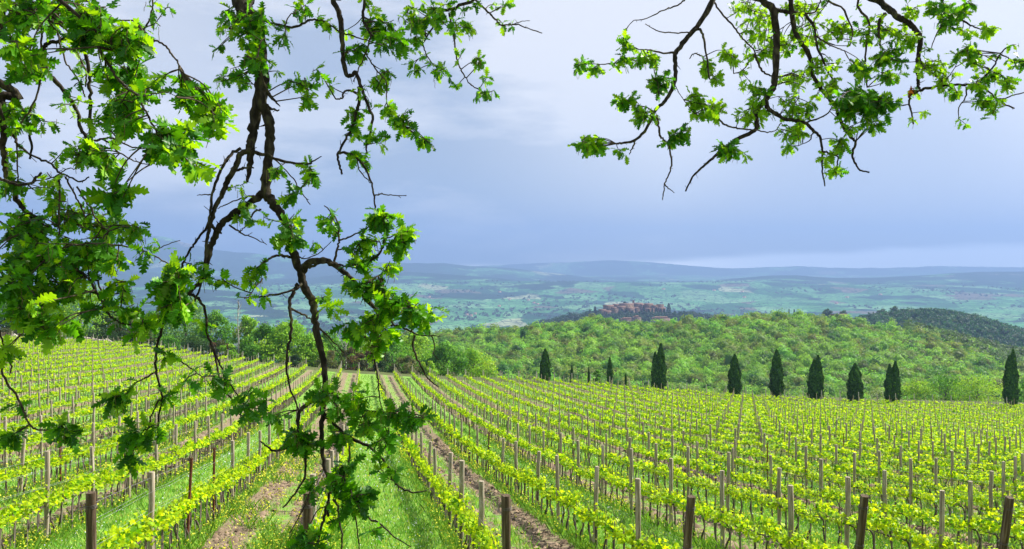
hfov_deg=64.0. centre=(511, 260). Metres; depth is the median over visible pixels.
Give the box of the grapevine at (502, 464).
[498,459,511,485]
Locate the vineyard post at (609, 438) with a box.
[609,425,610,452]
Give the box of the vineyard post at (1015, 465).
[1014,456,1016,507]
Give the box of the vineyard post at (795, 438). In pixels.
[794,437,797,480]
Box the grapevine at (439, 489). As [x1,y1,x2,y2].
[435,476,447,515]
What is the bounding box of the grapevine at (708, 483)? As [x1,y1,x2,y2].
[696,474,716,503]
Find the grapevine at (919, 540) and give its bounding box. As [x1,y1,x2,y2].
[908,524,938,548]
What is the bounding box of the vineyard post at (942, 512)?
[939,490,944,547]
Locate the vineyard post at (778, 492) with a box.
[777,467,781,529]
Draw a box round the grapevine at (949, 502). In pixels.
[935,491,957,530]
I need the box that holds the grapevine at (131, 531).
[101,518,141,548]
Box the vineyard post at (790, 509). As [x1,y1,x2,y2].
[787,485,793,548]
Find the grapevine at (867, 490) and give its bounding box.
[859,479,880,501]
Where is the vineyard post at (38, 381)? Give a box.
[38,373,39,390]
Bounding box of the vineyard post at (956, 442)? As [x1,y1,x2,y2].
[955,433,956,459]
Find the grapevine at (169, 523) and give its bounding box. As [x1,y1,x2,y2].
[154,501,172,548]
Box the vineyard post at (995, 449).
[995,437,996,464]
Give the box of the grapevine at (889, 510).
[878,495,901,536]
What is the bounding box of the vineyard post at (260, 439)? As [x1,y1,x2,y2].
[258,431,261,474]
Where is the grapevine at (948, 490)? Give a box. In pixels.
[943,481,958,513]
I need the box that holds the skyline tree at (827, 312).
[822,308,832,316]
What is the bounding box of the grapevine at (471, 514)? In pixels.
[463,509,485,548]
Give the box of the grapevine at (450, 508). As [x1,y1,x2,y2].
[446,491,457,533]
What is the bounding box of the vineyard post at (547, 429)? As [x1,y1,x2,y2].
[547,416,548,445]
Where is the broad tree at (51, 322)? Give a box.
[14,310,70,337]
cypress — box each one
[539,348,551,380]
[570,365,573,382]
[587,367,589,382]
[606,357,613,383]
[651,343,666,391]
[727,354,742,396]
[768,349,784,396]
[806,355,824,399]
[846,363,863,401]
[883,361,901,402]
[1002,349,1020,406]
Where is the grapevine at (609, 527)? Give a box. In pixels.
[600,508,622,548]
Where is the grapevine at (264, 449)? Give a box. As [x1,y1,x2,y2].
[261,441,269,470]
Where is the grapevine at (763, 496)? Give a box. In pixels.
[751,489,768,515]
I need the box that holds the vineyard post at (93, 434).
[91,423,94,469]
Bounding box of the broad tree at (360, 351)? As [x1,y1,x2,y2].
[342,333,381,369]
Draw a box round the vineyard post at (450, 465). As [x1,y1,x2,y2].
[446,452,452,522]
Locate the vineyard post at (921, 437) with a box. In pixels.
[920,428,921,453]
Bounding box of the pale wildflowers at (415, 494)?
[1,419,1019,548]
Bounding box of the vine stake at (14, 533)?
[13,517,15,546]
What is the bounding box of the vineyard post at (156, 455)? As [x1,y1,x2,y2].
[154,437,157,485]
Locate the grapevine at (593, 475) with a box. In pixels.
[591,465,605,489]
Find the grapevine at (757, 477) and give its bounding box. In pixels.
[751,471,764,504]
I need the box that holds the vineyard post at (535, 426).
[535,413,536,441]
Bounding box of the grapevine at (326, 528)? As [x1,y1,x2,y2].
[317,510,331,541]
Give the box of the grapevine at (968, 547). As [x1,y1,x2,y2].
[956,532,972,548]
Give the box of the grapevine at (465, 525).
[458,506,478,548]
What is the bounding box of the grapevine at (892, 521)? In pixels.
[872,509,907,548]
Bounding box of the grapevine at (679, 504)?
[672,489,695,532]
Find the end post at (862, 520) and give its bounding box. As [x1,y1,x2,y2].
[854,494,868,548]
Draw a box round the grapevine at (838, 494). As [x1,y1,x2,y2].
[827,485,844,525]
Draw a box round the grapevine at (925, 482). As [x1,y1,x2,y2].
[918,476,939,503]
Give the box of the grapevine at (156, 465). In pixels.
[150,456,161,471]
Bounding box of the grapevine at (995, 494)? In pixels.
[981,483,1005,520]
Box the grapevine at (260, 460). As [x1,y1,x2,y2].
[253,450,262,480]
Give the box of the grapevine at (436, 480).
[430,473,443,510]
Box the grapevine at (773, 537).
[764,521,787,548]
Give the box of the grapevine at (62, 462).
[52,449,66,482]
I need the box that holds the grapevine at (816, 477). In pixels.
[811,470,826,482]
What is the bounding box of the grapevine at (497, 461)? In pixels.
[494,454,504,477]
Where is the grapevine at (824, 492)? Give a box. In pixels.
[816,484,835,521]
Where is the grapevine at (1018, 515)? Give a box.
[997,501,1023,543]
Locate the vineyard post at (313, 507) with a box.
[310,473,316,522]
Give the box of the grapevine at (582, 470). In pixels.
[577,463,588,491]
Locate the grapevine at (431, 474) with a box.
[425,465,441,504]
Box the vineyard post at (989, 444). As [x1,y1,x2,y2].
[987,441,990,470]
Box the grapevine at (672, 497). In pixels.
[662,487,680,529]
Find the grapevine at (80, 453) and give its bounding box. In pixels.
[75,445,86,474]
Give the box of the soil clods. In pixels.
[0,414,1020,548]
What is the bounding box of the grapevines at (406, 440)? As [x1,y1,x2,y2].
[0,335,1023,494]
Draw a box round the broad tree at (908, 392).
[900,378,947,400]
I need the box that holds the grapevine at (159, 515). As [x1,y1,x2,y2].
[139,498,169,548]
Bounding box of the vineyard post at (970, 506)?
[968,481,972,545]
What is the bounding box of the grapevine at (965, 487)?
[954,484,976,515]
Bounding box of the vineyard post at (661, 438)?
[660,426,661,452]
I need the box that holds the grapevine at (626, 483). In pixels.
[620,476,634,500]
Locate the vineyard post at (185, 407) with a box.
[184,403,186,436]
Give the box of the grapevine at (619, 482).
[615,471,628,505]
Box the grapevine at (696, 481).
[688,471,704,502]
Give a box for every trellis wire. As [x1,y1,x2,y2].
[0,383,174,422]
[0,392,281,500]
[2,391,238,473]
[5,383,209,427]
[97,414,301,544]
[410,432,509,543]
[425,400,693,546]
[464,405,855,544]
[536,421,1022,546]
[577,417,1022,533]
[621,420,1023,512]
[676,426,1021,489]
[721,426,1023,487]
[758,424,1020,479]
[809,426,1023,471]
[850,426,1023,465]
[892,429,1023,458]
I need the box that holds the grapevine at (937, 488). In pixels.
[931,480,946,493]
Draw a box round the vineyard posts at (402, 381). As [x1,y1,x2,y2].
[0,333,1023,445]
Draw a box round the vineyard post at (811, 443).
[810,429,812,460]
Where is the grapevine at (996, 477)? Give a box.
[982,473,1001,507]
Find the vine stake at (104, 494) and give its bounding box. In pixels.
[104,479,105,509]
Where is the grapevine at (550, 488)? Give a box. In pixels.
[547,483,563,499]
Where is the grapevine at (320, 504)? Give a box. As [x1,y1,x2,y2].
[316,501,333,545]
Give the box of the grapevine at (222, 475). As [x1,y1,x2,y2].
[210,466,229,512]
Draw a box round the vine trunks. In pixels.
[0,340,1023,494]
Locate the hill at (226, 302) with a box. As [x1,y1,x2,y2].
[0,285,357,316]
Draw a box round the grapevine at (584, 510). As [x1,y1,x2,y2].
[578,496,599,544]
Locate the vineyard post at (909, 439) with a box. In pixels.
[908,431,909,455]
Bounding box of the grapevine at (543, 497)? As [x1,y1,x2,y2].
[539,483,549,515]
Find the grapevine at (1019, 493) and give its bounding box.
[1012,485,1023,502]
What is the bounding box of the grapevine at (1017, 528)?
[1010,520,1023,548]
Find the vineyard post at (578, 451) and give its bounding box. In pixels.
[576,440,579,488]
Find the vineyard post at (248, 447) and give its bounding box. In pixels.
[246,432,249,489]
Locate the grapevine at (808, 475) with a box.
[803,467,817,495]
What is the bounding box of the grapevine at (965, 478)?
[959,471,979,484]
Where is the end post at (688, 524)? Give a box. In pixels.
[683,495,695,548]
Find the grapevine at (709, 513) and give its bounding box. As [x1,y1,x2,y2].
[701,500,719,548]
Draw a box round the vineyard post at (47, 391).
[47,379,48,405]
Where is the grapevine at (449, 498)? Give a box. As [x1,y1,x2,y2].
[444,486,458,536]
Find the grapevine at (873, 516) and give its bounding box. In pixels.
[856,507,885,548]
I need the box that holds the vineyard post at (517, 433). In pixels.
[517,423,518,452]
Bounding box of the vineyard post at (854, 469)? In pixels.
[853,452,855,508]
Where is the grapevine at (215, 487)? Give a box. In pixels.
[208,477,221,520]
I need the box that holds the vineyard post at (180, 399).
[180,388,181,415]
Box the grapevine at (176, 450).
[167,439,184,478]
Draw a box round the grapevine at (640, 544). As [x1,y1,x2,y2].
[627,526,650,548]
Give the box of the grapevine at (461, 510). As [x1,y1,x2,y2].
[456,501,474,548]
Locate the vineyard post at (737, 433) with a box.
[737,423,738,455]
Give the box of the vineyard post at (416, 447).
[415,432,416,471]
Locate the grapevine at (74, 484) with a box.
[59,472,87,527]
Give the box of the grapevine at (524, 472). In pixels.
[520,466,534,495]
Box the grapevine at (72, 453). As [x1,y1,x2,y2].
[62,443,77,477]
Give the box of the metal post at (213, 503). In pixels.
[212,448,214,521]
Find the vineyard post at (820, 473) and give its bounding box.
[819,459,822,520]
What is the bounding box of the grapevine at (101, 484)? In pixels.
[89,473,108,515]
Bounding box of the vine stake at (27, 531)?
[26,508,28,548]
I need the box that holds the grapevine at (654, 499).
[646,484,663,526]
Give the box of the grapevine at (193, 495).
[180,485,203,533]
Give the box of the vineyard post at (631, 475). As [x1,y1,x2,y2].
[629,448,632,514]
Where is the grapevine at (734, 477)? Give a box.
[730,466,741,487]
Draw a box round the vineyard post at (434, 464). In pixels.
[433,448,436,508]
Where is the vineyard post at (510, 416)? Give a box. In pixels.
[509,406,511,430]
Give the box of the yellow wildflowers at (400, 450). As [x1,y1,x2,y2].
[0,409,1021,548]
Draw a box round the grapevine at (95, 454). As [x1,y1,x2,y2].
[84,442,97,468]
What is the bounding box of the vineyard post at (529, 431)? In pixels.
[528,425,530,461]
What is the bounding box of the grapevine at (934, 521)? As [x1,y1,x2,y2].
[923,503,952,541]
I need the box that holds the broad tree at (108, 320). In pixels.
[90,310,126,338]
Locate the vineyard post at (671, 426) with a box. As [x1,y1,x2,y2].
[671,418,672,434]
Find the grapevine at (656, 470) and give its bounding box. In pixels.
[649,461,664,487]
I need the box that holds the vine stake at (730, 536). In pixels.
[729,516,731,548]
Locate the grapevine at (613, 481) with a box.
[608,470,621,501]
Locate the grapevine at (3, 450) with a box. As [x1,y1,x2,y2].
[0,444,9,468]
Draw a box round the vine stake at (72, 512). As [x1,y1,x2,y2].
[71,497,72,529]
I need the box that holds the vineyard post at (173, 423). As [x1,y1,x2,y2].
[172,405,174,443]
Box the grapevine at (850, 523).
[840,508,869,548]
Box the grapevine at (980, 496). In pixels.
[973,485,988,512]
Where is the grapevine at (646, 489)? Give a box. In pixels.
[641,482,659,515]
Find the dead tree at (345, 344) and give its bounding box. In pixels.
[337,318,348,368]
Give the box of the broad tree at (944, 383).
[907,368,982,400]
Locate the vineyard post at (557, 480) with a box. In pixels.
[555,455,560,527]
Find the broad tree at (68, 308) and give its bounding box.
[50,284,119,337]
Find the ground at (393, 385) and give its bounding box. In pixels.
[0,321,1023,548]
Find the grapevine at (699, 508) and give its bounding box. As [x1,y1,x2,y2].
[695,499,714,548]
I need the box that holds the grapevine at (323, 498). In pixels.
[316,492,333,509]
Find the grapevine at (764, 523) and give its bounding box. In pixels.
[749,504,784,548]
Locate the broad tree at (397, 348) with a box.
[372,339,416,372]
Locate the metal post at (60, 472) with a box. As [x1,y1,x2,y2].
[59,441,61,483]
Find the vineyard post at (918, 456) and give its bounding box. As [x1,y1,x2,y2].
[917,441,919,479]
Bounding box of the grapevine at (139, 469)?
[135,460,144,493]
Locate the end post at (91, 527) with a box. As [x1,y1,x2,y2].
[85,491,96,548]
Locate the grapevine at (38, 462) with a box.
[28,454,44,489]
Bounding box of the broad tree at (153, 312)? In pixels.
[144,310,181,345]
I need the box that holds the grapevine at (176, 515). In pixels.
[165,499,182,548]
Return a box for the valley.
[4,275,1023,362]
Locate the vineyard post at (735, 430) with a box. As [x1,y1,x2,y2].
[734,428,736,464]
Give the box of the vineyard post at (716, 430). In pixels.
[715,421,717,448]
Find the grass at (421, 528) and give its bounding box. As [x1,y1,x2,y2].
[0,346,1023,548]
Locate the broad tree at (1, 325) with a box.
[0,301,16,333]
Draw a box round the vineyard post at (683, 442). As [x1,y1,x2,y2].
[682,430,683,457]
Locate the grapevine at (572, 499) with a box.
[562,483,587,538]
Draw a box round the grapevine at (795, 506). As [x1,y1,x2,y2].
[783,496,808,534]
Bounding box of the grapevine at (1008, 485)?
[994,478,1013,493]
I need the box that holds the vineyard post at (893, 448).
[893,436,894,468]
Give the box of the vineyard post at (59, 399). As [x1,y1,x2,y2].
[59,387,60,415]
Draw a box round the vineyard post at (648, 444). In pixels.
[647,432,649,464]
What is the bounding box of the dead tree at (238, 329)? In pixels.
[234,299,245,357]
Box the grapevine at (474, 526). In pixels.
[463,513,491,548]
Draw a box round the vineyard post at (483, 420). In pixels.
[483,407,484,435]
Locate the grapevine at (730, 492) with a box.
[724,482,742,515]
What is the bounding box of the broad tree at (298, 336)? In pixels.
[253,319,325,364]
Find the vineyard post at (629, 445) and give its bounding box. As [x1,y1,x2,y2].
[628,437,630,477]
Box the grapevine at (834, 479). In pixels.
[830,475,845,501]
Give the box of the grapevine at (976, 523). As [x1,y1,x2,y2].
[959,514,993,548]
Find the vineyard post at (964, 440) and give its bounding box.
[964,432,965,459]
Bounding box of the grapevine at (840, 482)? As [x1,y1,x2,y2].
[839,474,858,486]
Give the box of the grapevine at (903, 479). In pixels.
[896,473,914,502]
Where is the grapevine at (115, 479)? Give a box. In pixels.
[106,467,124,511]
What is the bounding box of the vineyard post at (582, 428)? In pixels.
[581,417,582,439]
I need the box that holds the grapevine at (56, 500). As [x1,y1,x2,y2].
[40,484,66,535]
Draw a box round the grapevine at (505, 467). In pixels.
[501,459,510,486]
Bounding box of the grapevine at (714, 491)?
[706,477,719,508]
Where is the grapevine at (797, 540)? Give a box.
[782,524,817,548]
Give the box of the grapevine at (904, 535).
[890,522,924,548]
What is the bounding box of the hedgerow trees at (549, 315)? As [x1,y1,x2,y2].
[0,280,1023,354]
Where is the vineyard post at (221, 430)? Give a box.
[220,414,223,451]
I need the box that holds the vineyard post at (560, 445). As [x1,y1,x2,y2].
[559,433,561,480]
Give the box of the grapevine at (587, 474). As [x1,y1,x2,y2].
[583,461,593,493]
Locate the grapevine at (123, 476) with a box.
[112,464,128,503]
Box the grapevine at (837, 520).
[822,502,853,543]
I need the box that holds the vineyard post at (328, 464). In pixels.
[325,458,330,495]
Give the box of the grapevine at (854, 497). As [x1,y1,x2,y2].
[839,488,858,515]
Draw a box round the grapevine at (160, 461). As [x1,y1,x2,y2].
[152,453,167,476]
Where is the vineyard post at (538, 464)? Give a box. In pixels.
[535,451,540,512]
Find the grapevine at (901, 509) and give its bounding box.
[894,498,916,533]
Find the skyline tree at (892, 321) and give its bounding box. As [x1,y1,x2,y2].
[888,318,896,327]
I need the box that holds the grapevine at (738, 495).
[732,481,746,515]
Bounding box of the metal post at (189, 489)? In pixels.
[186,458,192,532]
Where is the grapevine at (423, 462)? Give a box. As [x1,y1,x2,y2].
[420,457,427,486]
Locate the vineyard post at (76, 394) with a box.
[75,386,76,406]
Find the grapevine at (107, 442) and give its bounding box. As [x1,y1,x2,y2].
[99,436,114,465]
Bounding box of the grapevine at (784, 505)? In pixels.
[774,493,794,527]
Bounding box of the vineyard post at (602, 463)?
[601,445,603,501]
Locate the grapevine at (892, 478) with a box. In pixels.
[887,471,905,499]
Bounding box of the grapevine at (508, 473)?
[503,461,513,489]
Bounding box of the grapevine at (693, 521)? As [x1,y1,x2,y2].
[684,496,702,542]
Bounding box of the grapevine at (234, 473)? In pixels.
[229,466,239,503]
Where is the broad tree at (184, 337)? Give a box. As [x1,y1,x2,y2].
[151,296,217,349]
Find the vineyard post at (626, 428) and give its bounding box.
[625,419,626,443]
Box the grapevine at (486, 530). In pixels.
[476,523,500,548]
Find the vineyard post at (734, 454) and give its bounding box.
[734,439,735,474]
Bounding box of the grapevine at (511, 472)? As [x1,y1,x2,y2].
[509,464,518,494]
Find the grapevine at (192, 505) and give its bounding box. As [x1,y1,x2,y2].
[179,492,199,541]
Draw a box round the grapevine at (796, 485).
[784,476,805,509]
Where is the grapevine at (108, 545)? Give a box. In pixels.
[97,536,112,548]
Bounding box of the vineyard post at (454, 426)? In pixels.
[453,414,455,444]
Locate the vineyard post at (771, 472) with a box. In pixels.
[769,455,772,495]
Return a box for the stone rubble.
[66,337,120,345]
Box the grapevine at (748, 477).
[743,470,755,488]
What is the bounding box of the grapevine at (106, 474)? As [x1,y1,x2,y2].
[97,464,113,506]
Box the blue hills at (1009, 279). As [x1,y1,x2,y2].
[0,263,1023,287]
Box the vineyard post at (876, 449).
[876,438,877,464]
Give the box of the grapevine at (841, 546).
[819,535,847,548]
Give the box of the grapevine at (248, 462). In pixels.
[237,449,254,482]
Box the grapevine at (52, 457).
[43,450,59,479]
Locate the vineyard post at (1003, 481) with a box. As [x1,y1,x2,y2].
[1001,461,1004,518]
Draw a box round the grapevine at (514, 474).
[509,465,521,495]
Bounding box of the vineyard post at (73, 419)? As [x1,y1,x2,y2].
[71,396,74,423]
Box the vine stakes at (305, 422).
[1,372,1020,494]
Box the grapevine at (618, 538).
[612,511,628,548]
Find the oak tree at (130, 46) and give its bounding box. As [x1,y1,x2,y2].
[0,0,541,548]
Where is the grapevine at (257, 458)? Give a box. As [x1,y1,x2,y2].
[250,451,261,478]
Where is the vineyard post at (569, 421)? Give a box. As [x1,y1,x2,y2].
[568,413,569,434]
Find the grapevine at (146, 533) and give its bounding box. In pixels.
[140,511,158,548]
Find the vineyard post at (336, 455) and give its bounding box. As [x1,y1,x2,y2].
[335,449,338,465]
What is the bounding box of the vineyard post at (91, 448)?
[89,446,94,490]
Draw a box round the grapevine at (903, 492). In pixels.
[896,481,914,518]
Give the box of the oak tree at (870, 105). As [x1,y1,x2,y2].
[567,0,1023,199]
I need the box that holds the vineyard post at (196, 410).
[195,399,197,427]
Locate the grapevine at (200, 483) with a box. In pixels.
[191,481,207,538]
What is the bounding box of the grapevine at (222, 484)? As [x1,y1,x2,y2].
[211,473,226,521]
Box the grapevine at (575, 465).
[569,459,580,487]
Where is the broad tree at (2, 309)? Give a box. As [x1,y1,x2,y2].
[0,293,10,327]
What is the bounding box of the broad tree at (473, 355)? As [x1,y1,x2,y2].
[450,346,497,377]
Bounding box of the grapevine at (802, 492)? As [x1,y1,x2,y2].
[796,486,812,510]
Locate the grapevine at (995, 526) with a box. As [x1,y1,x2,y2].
[978,511,1018,548]
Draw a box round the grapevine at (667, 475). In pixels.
[663,467,674,480]
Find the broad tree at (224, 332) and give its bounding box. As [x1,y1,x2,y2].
[194,309,236,353]
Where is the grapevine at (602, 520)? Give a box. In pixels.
[590,502,619,548]
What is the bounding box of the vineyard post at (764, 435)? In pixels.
[763,433,765,470]
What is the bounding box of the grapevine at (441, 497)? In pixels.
[435,480,445,510]
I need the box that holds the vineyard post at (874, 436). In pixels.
[873,426,875,455]
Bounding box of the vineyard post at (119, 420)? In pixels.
[117,417,120,465]
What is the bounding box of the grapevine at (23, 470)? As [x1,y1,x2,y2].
[12,457,29,495]
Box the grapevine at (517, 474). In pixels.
[513,465,523,499]
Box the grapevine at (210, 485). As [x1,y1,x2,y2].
[203,474,219,529]
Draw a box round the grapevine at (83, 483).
[73,472,90,524]
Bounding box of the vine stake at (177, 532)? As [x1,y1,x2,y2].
[176,508,179,547]
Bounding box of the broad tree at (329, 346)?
[310,330,350,366]
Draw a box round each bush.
[0,327,22,338]
[85,327,112,341]
[110,331,132,345]
[159,336,182,350]
[186,338,219,354]
[208,339,233,356]
[219,343,239,358]
[242,344,266,361]
[285,354,301,366]
[314,350,338,368]
[338,347,369,369]
[359,350,378,370]
[373,352,399,372]
[389,355,426,374]
[419,360,438,375]
[592,370,601,384]
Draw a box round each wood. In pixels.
[301,308,1023,374]
[365,349,1023,401]
[851,307,1023,347]
[902,319,1023,364]
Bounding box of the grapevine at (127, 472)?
[114,465,130,504]
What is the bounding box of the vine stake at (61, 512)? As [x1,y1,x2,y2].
[60,493,63,537]
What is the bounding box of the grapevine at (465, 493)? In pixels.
[451,491,469,538]
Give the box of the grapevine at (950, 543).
[930,528,971,548]
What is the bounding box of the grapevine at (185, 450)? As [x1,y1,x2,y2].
[181,444,190,474]
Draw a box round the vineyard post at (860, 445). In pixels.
[857,442,861,476]
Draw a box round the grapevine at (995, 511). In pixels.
[981,500,1002,540]
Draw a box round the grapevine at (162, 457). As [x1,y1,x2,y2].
[159,452,169,483]
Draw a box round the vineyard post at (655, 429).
[654,416,655,438]
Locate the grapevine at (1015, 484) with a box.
[1010,479,1023,502]
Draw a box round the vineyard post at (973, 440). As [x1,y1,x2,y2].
[973,432,974,456]
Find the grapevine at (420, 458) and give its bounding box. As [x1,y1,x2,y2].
[416,454,426,478]
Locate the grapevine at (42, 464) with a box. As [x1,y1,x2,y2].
[36,455,53,482]
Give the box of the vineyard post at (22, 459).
[18,432,25,497]
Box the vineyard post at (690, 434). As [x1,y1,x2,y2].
[689,424,691,453]
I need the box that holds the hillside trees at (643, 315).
[530,309,712,324]
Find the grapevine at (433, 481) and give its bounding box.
[431,471,440,500]
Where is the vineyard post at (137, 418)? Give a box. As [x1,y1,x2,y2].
[136,411,139,455]
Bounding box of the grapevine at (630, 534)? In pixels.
[619,516,644,547]
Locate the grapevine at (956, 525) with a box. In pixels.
[945,513,976,545]
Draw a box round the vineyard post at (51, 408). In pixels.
[50,400,52,422]
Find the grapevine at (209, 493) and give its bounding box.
[197,483,212,527]
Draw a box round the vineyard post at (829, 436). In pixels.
[828,426,830,452]
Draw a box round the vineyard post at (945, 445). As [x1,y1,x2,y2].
[944,434,945,466]
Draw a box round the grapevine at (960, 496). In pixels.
[950,486,975,532]
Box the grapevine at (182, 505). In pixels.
[168,495,190,548]
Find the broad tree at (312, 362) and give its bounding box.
[292,334,327,366]
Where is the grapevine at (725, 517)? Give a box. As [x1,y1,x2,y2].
[714,505,739,548]
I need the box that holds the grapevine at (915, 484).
[906,475,925,505]
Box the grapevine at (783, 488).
[774,479,787,496]
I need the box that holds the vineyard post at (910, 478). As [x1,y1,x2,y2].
[909,458,912,521]
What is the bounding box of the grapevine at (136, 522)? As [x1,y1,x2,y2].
[122,512,153,545]
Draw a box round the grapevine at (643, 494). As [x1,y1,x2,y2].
[634,481,646,520]
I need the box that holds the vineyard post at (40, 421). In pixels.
[39,415,42,457]
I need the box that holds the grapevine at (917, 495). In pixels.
[911,487,929,524]
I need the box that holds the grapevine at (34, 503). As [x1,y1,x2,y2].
[19,490,42,543]
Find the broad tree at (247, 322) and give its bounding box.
[229,315,259,358]
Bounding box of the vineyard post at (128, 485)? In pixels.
[126,450,130,500]
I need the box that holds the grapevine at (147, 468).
[139,455,154,494]
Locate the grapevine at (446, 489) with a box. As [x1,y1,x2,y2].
[439,481,456,525]
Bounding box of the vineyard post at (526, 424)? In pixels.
[526,411,527,436]
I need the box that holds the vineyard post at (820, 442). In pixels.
[819,434,821,458]
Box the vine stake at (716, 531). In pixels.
[715,514,716,547]
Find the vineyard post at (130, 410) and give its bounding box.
[129,402,131,427]
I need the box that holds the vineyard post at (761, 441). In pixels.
[761,429,762,456]
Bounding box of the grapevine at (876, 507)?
[866,493,887,537]
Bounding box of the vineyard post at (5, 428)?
[3,417,7,467]
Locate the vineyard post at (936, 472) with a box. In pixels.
[934,458,937,496]
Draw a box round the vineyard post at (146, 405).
[145,397,146,417]
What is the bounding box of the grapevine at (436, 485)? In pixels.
[435,475,442,514]
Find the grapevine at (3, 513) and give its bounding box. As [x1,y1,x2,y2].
[0,504,6,521]
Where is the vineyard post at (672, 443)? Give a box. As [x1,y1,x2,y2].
[671,435,673,456]
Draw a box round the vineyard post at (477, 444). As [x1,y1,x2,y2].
[476,426,478,466]
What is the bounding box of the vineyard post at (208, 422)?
[207,416,209,452]
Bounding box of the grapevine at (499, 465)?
[496,456,503,487]
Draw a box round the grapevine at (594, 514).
[582,501,606,548]
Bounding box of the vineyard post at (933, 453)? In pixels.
[932,441,933,472]
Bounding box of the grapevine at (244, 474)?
[236,460,249,493]
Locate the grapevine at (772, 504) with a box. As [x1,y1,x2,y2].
[761,490,776,520]
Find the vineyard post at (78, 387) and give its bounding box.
[78,376,79,400]
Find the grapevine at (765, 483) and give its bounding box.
[759,476,774,497]
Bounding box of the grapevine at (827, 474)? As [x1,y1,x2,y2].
[823,467,839,501]
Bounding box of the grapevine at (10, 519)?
[0,498,21,548]
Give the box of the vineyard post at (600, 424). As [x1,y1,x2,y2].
[599,413,600,435]
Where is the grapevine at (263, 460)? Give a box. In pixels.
[258,450,266,479]
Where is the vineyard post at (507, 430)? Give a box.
[507,417,509,450]
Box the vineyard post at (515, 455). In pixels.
[514,441,517,494]
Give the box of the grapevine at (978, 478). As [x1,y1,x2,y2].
[970,473,988,486]
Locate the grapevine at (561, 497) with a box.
[558,483,573,534]
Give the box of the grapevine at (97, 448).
[88,439,105,470]
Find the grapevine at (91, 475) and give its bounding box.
[84,464,99,519]
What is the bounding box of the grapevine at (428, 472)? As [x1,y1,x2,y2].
[424,466,437,499]
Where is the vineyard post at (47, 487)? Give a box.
[43,451,49,540]
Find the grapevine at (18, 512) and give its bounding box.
[1,493,31,547]
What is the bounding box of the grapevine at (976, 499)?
[963,486,994,537]
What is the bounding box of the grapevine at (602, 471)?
[599,465,614,501]
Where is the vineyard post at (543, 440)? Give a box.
[542,431,544,470]
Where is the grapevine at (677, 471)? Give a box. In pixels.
[673,464,686,491]
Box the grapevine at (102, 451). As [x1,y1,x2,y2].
[96,439,108,464]
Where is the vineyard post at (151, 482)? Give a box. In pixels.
[148,471,154,548]
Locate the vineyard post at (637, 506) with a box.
[635,478,640,540]
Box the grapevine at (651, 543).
[643,527,665,548]
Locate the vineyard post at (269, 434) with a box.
[268,425,270,465]
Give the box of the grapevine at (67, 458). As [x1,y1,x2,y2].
[60,449,72,478]
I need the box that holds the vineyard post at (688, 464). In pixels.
[687,446,689,495]
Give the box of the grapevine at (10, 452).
[7,447,20,468]
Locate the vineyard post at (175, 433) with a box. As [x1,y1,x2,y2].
[174,424,177,476]
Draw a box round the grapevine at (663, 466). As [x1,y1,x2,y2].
[657,457,668,489]
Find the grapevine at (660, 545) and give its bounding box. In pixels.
[651,529,679,548]
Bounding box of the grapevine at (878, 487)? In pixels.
[870,479,889,505]
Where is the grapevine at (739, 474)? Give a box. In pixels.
[735,470,749,486]
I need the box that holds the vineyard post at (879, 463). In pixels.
[878,451,880,498]
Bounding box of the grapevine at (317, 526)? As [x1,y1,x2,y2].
[312,517,328,543]
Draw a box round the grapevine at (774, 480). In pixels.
[767,471,783,500]
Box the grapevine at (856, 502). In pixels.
[851,489,874,531]
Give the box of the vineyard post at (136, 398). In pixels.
[136,386,137,410]
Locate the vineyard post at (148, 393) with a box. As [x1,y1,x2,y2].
[148,383,149,408]
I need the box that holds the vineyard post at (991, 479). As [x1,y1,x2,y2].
[988,471,993,541]
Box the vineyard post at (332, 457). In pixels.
[330,450,333,518]
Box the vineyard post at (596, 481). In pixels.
[592,466,598,546]
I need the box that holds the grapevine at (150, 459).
[143,453,154,488]
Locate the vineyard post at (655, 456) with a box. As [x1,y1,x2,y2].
[654,443,657,489]
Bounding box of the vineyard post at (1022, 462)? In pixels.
[1021,453,1023,492]
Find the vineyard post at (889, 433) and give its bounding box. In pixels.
[888,425,890,453]
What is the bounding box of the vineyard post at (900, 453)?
[899,446,901,486]
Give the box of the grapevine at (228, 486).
[224,468,238,505]
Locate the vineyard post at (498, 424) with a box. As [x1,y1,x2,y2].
[497,413,498,442]
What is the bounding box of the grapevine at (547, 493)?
[540,479,555,523]
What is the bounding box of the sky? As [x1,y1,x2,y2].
[0,0,1023,267]
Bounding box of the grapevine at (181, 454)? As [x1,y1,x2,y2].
[177,443,184,472]
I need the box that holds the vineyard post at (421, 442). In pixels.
[420,432,422,479]
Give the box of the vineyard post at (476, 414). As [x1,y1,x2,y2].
[476,406,477,425]
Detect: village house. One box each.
[603,305,613,309]
[611,307,618,313]
[617,306,625,312]
[619,303,633,306]
[621,318,633,321]
[626,307,634,312]
[633,315,640,320]
[643,303,652,307]
[652,316,669,322]
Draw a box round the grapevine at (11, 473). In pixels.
[2,459,16,499]
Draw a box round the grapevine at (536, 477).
[529,474,545,507]
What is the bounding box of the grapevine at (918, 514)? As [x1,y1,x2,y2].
[906,501,937,543]
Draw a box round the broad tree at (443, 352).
[422,341,469,375]
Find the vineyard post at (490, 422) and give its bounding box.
[490,411,491,437]
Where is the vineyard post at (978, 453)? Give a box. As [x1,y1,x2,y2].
[977,444,979,479]
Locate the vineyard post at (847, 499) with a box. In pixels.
[844,476,850,548]
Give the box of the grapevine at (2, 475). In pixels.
[0,462,5,493]
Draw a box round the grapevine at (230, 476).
[210,462,233,509]
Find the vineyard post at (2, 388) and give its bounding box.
[2,377,3,405]
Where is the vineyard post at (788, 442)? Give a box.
[788,431,789,457]
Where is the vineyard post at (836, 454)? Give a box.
[834,444,837,484]
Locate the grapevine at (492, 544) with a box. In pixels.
[480,529,501,548]
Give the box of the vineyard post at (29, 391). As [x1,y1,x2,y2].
[28,382,30,406]

